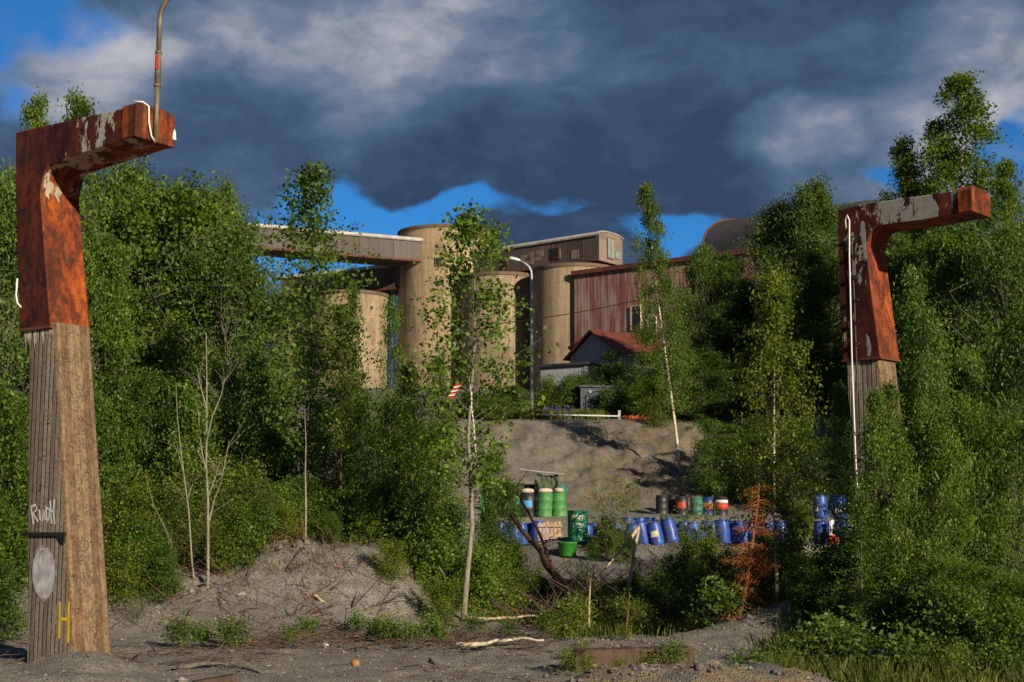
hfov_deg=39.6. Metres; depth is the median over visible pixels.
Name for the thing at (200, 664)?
fallen branch
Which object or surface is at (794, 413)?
understorey tree
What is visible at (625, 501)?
twiggy shrub
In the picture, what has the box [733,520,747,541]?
plastic drum
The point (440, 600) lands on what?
shrub
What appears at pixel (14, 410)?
understorey tree
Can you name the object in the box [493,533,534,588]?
shrub
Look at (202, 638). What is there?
herb plant
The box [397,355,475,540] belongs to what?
sapling
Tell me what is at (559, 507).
steel drum
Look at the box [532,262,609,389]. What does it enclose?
silo
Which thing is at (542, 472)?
grey pipe
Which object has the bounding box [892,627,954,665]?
herb plant
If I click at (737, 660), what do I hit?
herb plant
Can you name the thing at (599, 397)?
doorway
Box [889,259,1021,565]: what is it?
willow bush
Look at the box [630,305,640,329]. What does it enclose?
window
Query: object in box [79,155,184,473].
willow tree
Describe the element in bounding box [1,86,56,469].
birch tree
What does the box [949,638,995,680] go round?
herb plant
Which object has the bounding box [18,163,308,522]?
broadleaf tree
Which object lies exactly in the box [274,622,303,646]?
herb plant
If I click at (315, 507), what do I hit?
shrub
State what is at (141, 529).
shrub
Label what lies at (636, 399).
shrub
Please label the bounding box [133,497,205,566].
twiggy shrub
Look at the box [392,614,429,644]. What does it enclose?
herb plant
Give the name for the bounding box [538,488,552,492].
sack
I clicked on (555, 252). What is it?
window
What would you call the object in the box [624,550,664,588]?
twiggy shrub
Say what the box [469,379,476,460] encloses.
warning chain
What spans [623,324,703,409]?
understorey tree
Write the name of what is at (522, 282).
silo
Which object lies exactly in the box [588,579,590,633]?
bare sapling
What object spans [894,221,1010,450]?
broadleaf tree
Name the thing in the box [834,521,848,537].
plastic drum
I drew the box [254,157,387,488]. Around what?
aspen tree
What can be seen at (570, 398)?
shrub
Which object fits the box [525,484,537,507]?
steel drum
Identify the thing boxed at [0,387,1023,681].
ground
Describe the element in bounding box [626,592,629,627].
bare sapling
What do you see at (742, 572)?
shrub
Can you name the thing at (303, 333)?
silo
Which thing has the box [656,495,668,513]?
steel drum
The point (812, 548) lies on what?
gravel bed
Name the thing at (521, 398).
understorey tree
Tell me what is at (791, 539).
shrub
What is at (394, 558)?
shrub
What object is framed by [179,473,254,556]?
twiggy shrub
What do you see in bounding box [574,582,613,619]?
herb plant
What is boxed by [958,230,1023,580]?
willow bush
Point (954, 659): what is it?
herb plant
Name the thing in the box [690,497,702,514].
steel drum
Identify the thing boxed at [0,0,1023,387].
sky
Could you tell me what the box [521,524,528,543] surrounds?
plastic drum
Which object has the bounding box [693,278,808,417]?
broadleaf tree
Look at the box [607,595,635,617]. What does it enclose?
herb plant
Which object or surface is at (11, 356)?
willow tree
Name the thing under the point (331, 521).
shrub
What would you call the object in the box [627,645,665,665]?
herb plant
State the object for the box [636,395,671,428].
shrub
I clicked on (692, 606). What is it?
herb plant
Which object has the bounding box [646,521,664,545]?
plastic drum
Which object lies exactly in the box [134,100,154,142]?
cable
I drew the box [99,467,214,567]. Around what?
shrub
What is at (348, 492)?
shrub
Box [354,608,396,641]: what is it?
herb plant
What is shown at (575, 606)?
herb plant
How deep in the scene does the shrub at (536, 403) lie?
73.84 m
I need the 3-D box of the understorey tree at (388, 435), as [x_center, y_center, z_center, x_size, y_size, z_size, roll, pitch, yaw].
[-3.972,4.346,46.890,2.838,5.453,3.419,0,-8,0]
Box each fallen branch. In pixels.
[151,633,289,673]
[211,602,261,644]
[268,616,298,627]
[354,574,399,610]
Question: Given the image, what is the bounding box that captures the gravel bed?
[801,544,837,554]
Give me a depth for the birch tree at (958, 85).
63.25 m
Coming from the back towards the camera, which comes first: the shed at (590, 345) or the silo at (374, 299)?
the silo at (374, 299)
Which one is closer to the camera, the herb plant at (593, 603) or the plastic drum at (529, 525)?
the herb plant at (593, 603)
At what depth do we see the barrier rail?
66.61 m
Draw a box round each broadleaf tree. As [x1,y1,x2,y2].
[16,216,165,536]
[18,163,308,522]
[201,168,256,357]
[236,346,297,480]
[655,350,751,419]
[659,259,752,372]
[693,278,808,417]
[700,248,751,404]
[750,248,849,417]
[826,231,958,458]
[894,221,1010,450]
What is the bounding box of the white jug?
[828,520,833,535]
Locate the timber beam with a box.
[564,645,695,672]
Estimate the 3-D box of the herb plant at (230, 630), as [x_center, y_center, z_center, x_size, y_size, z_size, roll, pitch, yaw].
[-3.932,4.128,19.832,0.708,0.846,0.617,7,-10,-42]
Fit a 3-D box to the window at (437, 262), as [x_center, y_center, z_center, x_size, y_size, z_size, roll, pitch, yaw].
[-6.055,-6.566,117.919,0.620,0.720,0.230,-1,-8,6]
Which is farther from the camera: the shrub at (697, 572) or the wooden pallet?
the wooden pallet
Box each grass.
[22,530,453,621]
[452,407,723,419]
[541,574,870,639]
[735,592,1023,681]
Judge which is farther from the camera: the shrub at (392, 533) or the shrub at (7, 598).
the shrub at (392, 533)
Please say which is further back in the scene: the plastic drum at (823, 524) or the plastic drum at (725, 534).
the plastic drum at (725, 534)
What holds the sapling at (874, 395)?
on the ground at (580, 453)
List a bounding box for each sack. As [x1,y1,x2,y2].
[521,488,533,492]
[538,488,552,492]
[553,488,562,491]
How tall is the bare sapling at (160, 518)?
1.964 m
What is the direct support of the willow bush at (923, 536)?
on the ground at (580, 453)
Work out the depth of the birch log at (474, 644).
19.69 m
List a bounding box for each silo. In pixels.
[275,302,309,387]
[312,289,390,387]
[460,271,529,389]
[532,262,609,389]
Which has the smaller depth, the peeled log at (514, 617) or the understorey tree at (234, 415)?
the peeled log at (514, 617)
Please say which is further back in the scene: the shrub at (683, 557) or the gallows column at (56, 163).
the shrub at (683, 557)
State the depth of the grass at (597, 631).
22.41 m
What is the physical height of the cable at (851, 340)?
4.927 m
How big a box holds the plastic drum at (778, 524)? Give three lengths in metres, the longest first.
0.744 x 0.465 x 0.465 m
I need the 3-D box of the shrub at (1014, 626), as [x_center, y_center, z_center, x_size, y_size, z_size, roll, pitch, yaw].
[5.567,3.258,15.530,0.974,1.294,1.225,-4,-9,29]
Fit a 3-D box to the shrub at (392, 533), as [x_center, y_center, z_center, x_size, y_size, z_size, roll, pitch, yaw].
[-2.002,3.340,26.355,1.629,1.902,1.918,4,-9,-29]
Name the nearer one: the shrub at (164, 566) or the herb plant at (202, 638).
the herb plant at (202, 638)
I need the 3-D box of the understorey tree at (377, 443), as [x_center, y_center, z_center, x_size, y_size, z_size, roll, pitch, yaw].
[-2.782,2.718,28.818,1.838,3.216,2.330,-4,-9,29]
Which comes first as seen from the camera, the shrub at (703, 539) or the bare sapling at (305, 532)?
the bare sapling at (305, 532)
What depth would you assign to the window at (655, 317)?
105.08 m
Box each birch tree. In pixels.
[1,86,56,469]
[27,81,107,389]
[628,181,702,470]
[702,264,838,598]
[875,130,930,405]
[900,69,1023,303]
[902,117,973,321]
[976,157,1023,337]
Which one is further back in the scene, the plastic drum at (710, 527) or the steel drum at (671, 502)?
the steel drum at (671, 502)
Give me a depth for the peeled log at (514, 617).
24.25 m
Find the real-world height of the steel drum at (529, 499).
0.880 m
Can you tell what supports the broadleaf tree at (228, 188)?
on the ground at (580, 453)
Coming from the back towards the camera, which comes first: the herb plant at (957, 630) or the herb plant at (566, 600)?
the herb plant at (566, 600)
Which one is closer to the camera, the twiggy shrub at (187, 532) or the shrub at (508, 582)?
the twiggy shrub at (187, 532)
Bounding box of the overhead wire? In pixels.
[452,300,637,326]
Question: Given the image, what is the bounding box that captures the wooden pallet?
[537,521,561,543]
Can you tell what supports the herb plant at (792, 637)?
on the ground at (580, 453)
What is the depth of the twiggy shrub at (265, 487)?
25.68 m
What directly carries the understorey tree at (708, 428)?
on the ground at (580, 453)
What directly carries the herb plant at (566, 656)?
on the ground at (580, 453)
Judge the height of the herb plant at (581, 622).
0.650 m
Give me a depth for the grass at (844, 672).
14.79 m
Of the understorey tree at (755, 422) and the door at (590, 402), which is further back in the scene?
the door at (590, 402)
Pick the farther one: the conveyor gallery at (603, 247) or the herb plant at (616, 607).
the conveyor gallery at (603, 247)
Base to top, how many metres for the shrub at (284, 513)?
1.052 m
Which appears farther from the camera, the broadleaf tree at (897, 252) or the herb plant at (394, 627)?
the broadleaf tree at (897, 252)
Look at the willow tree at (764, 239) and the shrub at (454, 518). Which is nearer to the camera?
the shrub at (454, 518)
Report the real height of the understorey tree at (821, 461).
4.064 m
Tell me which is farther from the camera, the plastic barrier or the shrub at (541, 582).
the plastic barrier
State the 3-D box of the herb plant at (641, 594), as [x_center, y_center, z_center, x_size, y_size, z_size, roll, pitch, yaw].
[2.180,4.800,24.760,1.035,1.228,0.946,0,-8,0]
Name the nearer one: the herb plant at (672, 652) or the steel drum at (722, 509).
the herb plant at (672, 652)
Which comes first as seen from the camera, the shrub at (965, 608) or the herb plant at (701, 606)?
the shrub at (965, 608)
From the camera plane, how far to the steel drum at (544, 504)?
52.12 m
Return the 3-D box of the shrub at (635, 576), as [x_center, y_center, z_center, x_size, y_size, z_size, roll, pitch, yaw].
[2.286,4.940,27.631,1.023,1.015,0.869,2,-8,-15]
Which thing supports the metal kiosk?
on the ground at (580, 453)
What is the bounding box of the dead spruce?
[708,483,784,619]
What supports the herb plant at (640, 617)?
on the ground at (580, 453)
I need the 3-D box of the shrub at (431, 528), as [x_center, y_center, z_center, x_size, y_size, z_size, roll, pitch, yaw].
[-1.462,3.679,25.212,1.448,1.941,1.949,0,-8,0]
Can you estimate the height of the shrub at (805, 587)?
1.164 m
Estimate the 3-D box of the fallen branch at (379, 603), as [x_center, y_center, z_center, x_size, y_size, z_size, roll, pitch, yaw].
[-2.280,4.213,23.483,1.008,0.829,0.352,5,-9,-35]
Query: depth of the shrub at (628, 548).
39.49 m
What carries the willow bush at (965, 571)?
on the ground at (580, 453)
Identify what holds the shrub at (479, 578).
on the ground at (580, 453)
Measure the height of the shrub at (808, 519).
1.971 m
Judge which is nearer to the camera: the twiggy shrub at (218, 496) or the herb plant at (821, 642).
the herb plant at (821, 642)
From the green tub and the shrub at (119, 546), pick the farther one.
the green tub
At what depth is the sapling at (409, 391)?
25.91 m
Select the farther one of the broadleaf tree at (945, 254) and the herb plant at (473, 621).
the broadleaf tree at (945, 254)
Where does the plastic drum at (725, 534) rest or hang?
on the ground at (580, 453)
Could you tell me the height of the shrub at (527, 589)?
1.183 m
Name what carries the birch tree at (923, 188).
on the ground at (580, 453)
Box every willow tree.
[0,156,103,542]
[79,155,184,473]
[127,210,335,552]
[656,239,749,408]
[728,194,839,395]
[749,171,862,413]
[931,213,1023,445]
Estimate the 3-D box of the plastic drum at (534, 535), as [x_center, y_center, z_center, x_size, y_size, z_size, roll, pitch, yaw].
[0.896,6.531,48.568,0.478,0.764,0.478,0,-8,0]
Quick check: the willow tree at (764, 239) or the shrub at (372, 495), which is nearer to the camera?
the shrub at (372, 495)
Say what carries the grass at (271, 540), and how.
on the ground at (580, 453)
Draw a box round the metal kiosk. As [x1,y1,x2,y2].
[575,385,616,410]
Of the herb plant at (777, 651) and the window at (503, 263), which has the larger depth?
the window at (503, 263)
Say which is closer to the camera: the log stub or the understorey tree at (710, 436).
the log stub
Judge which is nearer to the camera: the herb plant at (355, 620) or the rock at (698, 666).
the rock at (698, 666)
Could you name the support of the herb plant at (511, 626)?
on the ground at (580, 453)
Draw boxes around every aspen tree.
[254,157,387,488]
[327,275,372,536]
[368,292,416,464]
[395,198,559,620]
[818,378,854,569]
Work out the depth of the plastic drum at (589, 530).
48.19 m
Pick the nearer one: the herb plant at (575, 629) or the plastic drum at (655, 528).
the herb plant at (575, 629)
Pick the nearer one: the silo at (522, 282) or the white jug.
the white jug
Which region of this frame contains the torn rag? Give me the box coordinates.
[448,383,461,397]
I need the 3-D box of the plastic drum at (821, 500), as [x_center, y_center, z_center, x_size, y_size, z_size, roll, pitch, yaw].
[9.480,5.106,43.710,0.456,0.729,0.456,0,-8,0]
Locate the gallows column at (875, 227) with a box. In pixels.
[837,185,990,595]
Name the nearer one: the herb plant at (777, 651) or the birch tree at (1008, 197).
the herb plant at (777, 651)
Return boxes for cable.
[15,278,21,307]
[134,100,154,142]
[845,215,858,527]
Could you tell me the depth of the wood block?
14.53 m
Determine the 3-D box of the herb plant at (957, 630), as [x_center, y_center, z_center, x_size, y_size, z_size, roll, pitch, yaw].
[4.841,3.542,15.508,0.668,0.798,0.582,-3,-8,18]
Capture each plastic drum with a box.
[507,522,521,543]
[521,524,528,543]
[523,523,531,543]
[531,521,544,541]
[588,524,592,535]
[626,523,638,542]
[634,517,644,521]
[635,520,649,543]
[645,517,655,521]
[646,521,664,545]
[660,518,678,542]
[678,521,687,541]
[687,522,698,529]
[687,529,706,543]
[700,521,713,538]
[714,519,729,542]
[728,520,732,540]
[732,523,745,544]
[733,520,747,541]
[747,531,769,543]
[776,521,786,540]
[813,495,827,518]
[814,521,827,543]
[832,495,845,518]
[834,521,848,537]
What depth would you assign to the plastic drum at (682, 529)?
49.40 m
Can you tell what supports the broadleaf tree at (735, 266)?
on the ground at (580, 453)
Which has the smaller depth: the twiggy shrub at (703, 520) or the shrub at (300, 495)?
the shrub at (300, 495)
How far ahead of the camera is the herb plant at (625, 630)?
21.10 m
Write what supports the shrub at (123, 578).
on the ground at (580, 453)
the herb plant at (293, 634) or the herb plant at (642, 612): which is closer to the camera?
the herb plant at (293, 634)
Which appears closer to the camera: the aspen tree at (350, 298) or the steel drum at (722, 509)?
the aspen tree at (350, 298)
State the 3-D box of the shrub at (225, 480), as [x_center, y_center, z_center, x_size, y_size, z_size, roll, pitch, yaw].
[-5.001,3.176,26.503,1.907,2.103,1.863,0,-8,0]
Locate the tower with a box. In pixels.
[397,224,491,388]
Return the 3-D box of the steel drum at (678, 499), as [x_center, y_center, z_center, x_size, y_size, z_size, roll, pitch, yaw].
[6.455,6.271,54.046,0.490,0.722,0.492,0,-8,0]
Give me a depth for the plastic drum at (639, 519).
50.71 m
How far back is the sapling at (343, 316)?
27.07 m
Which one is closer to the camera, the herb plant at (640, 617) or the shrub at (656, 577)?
the herb plant at (640, 617)
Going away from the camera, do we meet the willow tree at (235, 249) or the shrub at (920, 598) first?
the shrub at (920, 598)
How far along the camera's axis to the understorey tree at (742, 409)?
68.93 m
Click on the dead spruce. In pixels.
(748, 569)
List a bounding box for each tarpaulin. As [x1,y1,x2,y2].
[535,472,558,489]
[624,519,660,528]
[660,512,689,528]
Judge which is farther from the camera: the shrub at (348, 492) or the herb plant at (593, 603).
the shrub at (348, 492)
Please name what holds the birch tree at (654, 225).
on the ground at (580, 453)
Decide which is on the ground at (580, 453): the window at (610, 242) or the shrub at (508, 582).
the shrub at (508, 582)
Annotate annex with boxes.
[536,362,610,399]
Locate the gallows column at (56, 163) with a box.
[16,102,175,662]
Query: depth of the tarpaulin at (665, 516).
50.24 m
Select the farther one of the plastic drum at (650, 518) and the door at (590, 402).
the door at (590, 402)
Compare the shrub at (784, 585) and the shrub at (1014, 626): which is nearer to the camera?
the shrub at (1014, 626)
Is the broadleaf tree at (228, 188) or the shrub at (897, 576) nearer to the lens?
the shrub at (897, 576)
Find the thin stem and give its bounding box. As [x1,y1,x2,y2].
[285,543,305,571]
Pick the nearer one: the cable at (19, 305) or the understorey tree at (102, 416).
the cable at (19, 305)
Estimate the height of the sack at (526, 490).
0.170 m
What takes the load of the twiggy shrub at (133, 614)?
on the ground at (580, 453)
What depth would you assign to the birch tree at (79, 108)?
48.28 m
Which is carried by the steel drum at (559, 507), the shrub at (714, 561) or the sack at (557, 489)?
the sack at (557, 489)
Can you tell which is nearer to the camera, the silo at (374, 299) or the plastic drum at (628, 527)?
the plastic drum at (628, 527)
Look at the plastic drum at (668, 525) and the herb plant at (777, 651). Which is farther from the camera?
the plastic drum at (668, 525)
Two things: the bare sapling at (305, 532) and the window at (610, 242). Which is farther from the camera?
the window at (610, 242)
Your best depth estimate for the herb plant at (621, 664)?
15.84 m
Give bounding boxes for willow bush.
[830,406,988,629]
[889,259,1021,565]
[899,341,988,576]
[904,547,1013,618]
[927,375,1023,599]
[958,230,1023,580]
[976,567,1023,637]
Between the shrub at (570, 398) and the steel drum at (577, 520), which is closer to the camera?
the steel drum at (577, 520)
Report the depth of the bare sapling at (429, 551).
25.12 m
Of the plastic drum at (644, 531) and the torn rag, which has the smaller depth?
the torn rag
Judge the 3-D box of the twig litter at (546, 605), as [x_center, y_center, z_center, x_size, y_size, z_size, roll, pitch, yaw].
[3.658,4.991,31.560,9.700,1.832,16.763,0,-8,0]
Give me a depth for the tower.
118.08 m
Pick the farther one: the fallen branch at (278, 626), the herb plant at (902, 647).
the fallen branch at (278, 626)
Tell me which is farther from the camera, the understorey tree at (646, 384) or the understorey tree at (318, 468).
the understorey tree at (646, 384)
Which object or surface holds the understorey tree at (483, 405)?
on the ground at (580, 453)
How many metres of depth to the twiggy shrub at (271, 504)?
25.43 m
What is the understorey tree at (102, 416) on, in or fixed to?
on the ground at (580, 453)
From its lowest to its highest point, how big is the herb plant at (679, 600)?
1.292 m
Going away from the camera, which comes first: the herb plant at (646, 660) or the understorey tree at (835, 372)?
the herb plant at (646, 660)
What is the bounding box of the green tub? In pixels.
[558,542,577,555]
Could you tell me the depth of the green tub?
40.55 m
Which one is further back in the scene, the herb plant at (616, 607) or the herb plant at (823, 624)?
the herb plant at (616, 607)
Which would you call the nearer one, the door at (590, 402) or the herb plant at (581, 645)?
the herb plant at (581, 645)
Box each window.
[435,257,442,265]
[501,257,507,268]
[551,247,559,259]
[607,237,613,259]
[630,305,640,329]
[647,315,656,332]
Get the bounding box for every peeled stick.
[604,525,640,569]
[626,524,639,593]
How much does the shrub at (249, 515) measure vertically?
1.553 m
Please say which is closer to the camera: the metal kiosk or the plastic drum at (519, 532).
the plastic drum at (519, 532)
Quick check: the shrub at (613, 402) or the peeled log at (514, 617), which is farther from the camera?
the shrub at (613, 402)
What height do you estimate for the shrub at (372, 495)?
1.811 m
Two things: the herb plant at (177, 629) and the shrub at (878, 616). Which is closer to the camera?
the shrub at (878, 616)
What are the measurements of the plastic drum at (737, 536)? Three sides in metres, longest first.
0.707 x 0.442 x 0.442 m
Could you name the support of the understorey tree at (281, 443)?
on the ground at (580, 453)
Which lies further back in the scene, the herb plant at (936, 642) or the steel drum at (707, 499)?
the steel drum at (707, 499)
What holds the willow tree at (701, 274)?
on the ground at (580, 453)
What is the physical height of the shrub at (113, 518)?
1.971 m
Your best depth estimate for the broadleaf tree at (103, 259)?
34.10 m
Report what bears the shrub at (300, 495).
on the ground at (580, 453)
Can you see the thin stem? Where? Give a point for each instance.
(294, 558)
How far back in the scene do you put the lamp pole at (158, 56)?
17.54 m
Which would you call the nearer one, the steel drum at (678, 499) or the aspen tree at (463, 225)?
the aspen tree at (463, 225)
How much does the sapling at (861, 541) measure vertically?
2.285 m
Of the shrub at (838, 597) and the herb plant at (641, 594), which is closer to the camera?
the shrub at (838, 597)
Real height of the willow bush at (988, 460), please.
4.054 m
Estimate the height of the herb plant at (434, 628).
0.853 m
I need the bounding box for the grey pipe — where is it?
[520,469,564,474]
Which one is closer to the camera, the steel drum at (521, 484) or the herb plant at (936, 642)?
the herb plant at (936, 642)
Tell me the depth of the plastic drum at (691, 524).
48.85 m
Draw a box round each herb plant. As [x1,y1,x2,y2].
[154,607,204,648]
[187,617,220,648]
[204,606,256,648]
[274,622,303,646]
[291,610,325,634]
[340,609,373,633]
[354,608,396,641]
[368,608,403,643]
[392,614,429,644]
[413,606,458,645]
[454,605,490,634]
[495,611,524,637]
[527,604,563,638]
[528,605,567,637]
[543,590,602,638]
[544,643,581,671]
[549,589,581,615]
[554,590,604,627]
[560,611,593,631]
[563,650,603,675]
[565,638,593,651]
[566,619,587,636]
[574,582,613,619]
[582,595,607,610]
[586,608,600,623]
[595,587,641,626]
[607,581,659,616]
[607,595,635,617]
[607,655,630,667]
[610,622,635,640]
[613,594,665,634]
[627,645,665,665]
[629,604,653,621]
[655,632,693,665]
[658,573,711,618]
[671,604,709,630]
[679,596,709,619]
[681,564,761,629]
[685,588,727,619]
[719,647,760,664]
[741,645,790,664]
[753,636,803,663]
[768,629,796,651]
[769,600,862,666]
[773,633,813,665]
[787,626,855,670]
[798,598,875,650]
[813,608,892,674]
[858,618,884,649]
[868,610,939,669]
[892,599,962,648]
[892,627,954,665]
[917,628,973,666]
[925,628,986,669]
[926,636,991,681]
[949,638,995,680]
[973,634,1023,681]
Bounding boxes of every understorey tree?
[0,369,28,543]
[92,370,172,556]
[97,364,207,544]
[137,379,237,558]
[166,343,299,552]
[238,418,330,538]
[290,399,377,537]
[329,382,390,490]
[332,398,432,538]
[357,391,423,537]
[374,419,478,542]
[415,415,466,506]
[455,391,526,420]
[466,450,531,549]
[485,384,537,411]
[586,346,657,408]
[590,365,627,393]
[617,374,665,418]
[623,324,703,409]
[680,417,766,500]
[695,425,769,464]
[715,412,825,500]
[717,360,803,418]
[759,369,828,417]
[776,414,853,514]
[812,345,850,418]
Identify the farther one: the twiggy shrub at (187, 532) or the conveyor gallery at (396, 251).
the conveyor gallery at (396, 251)
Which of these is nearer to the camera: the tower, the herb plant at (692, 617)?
the herb plant at (692, 617)
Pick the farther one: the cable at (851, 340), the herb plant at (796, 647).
the cable at (851, 340)
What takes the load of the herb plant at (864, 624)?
on the ground at (580, 453)
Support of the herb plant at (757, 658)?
on the ground at (580, 453)
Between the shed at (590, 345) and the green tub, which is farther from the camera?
the shed at (590, 345)
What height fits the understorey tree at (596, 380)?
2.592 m
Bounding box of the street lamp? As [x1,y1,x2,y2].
[508,257,533,416]
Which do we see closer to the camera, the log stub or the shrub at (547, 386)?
the log stub
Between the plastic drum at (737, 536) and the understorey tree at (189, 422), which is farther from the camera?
the plastic drum at (737, 536)
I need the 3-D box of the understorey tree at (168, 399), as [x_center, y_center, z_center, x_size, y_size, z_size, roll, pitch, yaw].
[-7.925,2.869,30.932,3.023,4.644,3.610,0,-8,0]
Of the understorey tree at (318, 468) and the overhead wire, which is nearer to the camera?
the understorey tree at (318, 468)
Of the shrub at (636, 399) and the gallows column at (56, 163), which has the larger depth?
the shrub at (636, 399)
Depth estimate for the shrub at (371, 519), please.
26.07 m
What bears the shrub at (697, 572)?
on the ground at (580, 453)
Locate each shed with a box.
[563,329,673,389]
[571,200,911,372]
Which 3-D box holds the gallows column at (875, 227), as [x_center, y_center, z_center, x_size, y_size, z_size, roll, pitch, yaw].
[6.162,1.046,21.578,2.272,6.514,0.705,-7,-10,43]
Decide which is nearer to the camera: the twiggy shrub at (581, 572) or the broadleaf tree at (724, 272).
the twiggy shrub at (581, 572)
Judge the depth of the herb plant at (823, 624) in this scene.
15.93 m
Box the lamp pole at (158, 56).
[153,0,169,142]
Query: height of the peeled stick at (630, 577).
1.291 m
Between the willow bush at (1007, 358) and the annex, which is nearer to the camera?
the willow bush at (1007, 358)
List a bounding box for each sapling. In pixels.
[145,475,171,562]
[159,390,214,580]
[179,336,244,587]
[304,409,306,545]
[310,300,385,534]
[375,360,446,558]
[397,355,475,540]
[415,514,445,594]
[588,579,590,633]
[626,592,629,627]
[813,495,906,625]
[843,386,914,610]
[852,376,925,591]
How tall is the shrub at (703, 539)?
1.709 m
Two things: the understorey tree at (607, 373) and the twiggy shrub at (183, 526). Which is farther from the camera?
the understorey tree at (607, 373)
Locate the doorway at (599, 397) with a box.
[597,396,603,409]
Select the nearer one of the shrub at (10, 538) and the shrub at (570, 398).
the shrub at (10, 538)
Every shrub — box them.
[0,494,27,594]
[0,556,27,643]
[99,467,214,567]
[100,481,161,571]
[104,539,155,608]
[106,526,158,594]
[110,507,179,588]
[122,588,149,624]
[132,542,192,605]
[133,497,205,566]
[157,483,218,565]
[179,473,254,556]
[193,453,289,546]
[199,518,256,577]
[214,490,280,569]
[228,471,291,542]
[242,490,287,543]
[259,469,308,543]
[265,472,329,540]
[267,501,311,541]
[302,481,349,541]
[311,471,369,542]
[316,505,346,543]
[340,462,405,543]
[344,492,389,545]
[361,471,452,555]
[370,537,415,583]
[383,497,500,600]
[395,496,465,598]
[415,575,474,627]
[449,532,517,621]
[456,542,537,616]
[489,548,518,608]
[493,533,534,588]
[503,567,553,619]
[515,552,548,592]
[529,571,558,606]
[533,372,577,410]
[534,388,556,408]
[546,366,596,410]
[565,558,600,597]
[574,471,657,557]
[580,539,602,560]
[584,583,616,605]
[589,512,626,555]
[591,378,628,412]
[603,530,642,562]
[606,569,654,604]
[617,380,654,418]
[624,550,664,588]
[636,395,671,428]
[642,561,675,610]
[648,558,724,615]
[656,542,698,588]
[658,530,694,562]
[664,495,731,562]
[668,528,731,585]
[692,543,742,591]
[716,538,788,610]
[736,544,809,612]
[756,543,834,608]
[763,528,809,558]
[777,497,818,543]
[778,549,831,615]
[792,518,856,590]
[798,544,823,559]
[806,578,868,629]
[841,590,906,646]
[856,546,957,623]
[881,590,917,643]
[883,559,961,644]
[917,570,1002,654]
[944,575,1018,627]
[968,582,1023,666]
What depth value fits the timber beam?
17.01 m
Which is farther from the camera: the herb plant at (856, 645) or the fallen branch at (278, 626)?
the fallen branch at (278, 626)
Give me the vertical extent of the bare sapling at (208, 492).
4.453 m
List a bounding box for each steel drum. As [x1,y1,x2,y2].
[512,483,524,494]
[520,493,535,516]
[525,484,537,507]
[536,492,552,516]
[552,484,566,504]
[552,492,566,516]
[567,510,587,541]
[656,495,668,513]
[668,495,676,513]
[675,496,687,514]
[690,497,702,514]
[703,497,714,514]
[715,497,727,515]
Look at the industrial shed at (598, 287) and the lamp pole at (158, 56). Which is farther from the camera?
the industrial shed at (598, 287)
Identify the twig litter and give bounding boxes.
[0,514,572,681]
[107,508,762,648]
[456,526,829,628]
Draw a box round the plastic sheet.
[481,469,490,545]
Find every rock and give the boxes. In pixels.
[350,659,359,665]
[694,662,704,670]
[718,665,726,671]
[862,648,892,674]
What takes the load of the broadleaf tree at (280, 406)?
on the ground at (580, 453)
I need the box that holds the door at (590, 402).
[586,395,595,410]
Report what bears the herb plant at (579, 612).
on the ground at (580, 453)
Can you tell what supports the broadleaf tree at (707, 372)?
on the ground at (580, 453)
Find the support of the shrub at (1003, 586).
on the ground at (580, 453)
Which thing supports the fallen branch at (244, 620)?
on the ground at (580, 453)
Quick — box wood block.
[192,674,235,681]
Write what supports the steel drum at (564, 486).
on the ground at (580, 453)
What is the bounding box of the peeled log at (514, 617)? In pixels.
[462,614,542,619]
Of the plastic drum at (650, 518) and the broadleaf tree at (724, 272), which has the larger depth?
the broadleaf tree at (724, 272)
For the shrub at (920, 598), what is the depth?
18.12 m
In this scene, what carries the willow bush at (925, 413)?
on the ground at (580, 453)
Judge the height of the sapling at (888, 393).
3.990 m
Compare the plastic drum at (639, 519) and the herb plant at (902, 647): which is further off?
the plastic drum at (639, 519)
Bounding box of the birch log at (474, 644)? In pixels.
[454,637,543,647]
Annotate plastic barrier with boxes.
[622,415,650,418]
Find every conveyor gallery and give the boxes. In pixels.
[238,222,422,266]
[281,265,399,301]
[473,231,623,272]
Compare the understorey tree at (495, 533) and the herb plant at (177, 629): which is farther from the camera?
the understorey tree at (495, 533)
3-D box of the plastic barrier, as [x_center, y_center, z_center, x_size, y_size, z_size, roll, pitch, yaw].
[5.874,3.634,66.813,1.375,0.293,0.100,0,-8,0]
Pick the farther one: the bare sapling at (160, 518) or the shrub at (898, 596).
the bare sapling at (160, 518)
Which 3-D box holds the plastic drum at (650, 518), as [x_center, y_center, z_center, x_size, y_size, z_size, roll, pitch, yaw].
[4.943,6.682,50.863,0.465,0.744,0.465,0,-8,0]
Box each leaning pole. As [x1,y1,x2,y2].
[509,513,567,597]
[514,468,563,575]
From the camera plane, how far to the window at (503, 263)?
116.63 m
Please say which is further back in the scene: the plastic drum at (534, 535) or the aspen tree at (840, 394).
the plastic drum at (534, 535)
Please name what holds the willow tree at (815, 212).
on the ground at (580, 453)
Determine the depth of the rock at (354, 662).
17.24 m
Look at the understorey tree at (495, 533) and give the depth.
36.53 m
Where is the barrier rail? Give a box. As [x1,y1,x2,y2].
[532,408,620,419]
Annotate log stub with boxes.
[313,593,324,601]
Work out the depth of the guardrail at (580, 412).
67.40 m
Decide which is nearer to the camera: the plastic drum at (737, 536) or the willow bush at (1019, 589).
the willow bush at (1019, 589)
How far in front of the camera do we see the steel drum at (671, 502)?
54.43 m

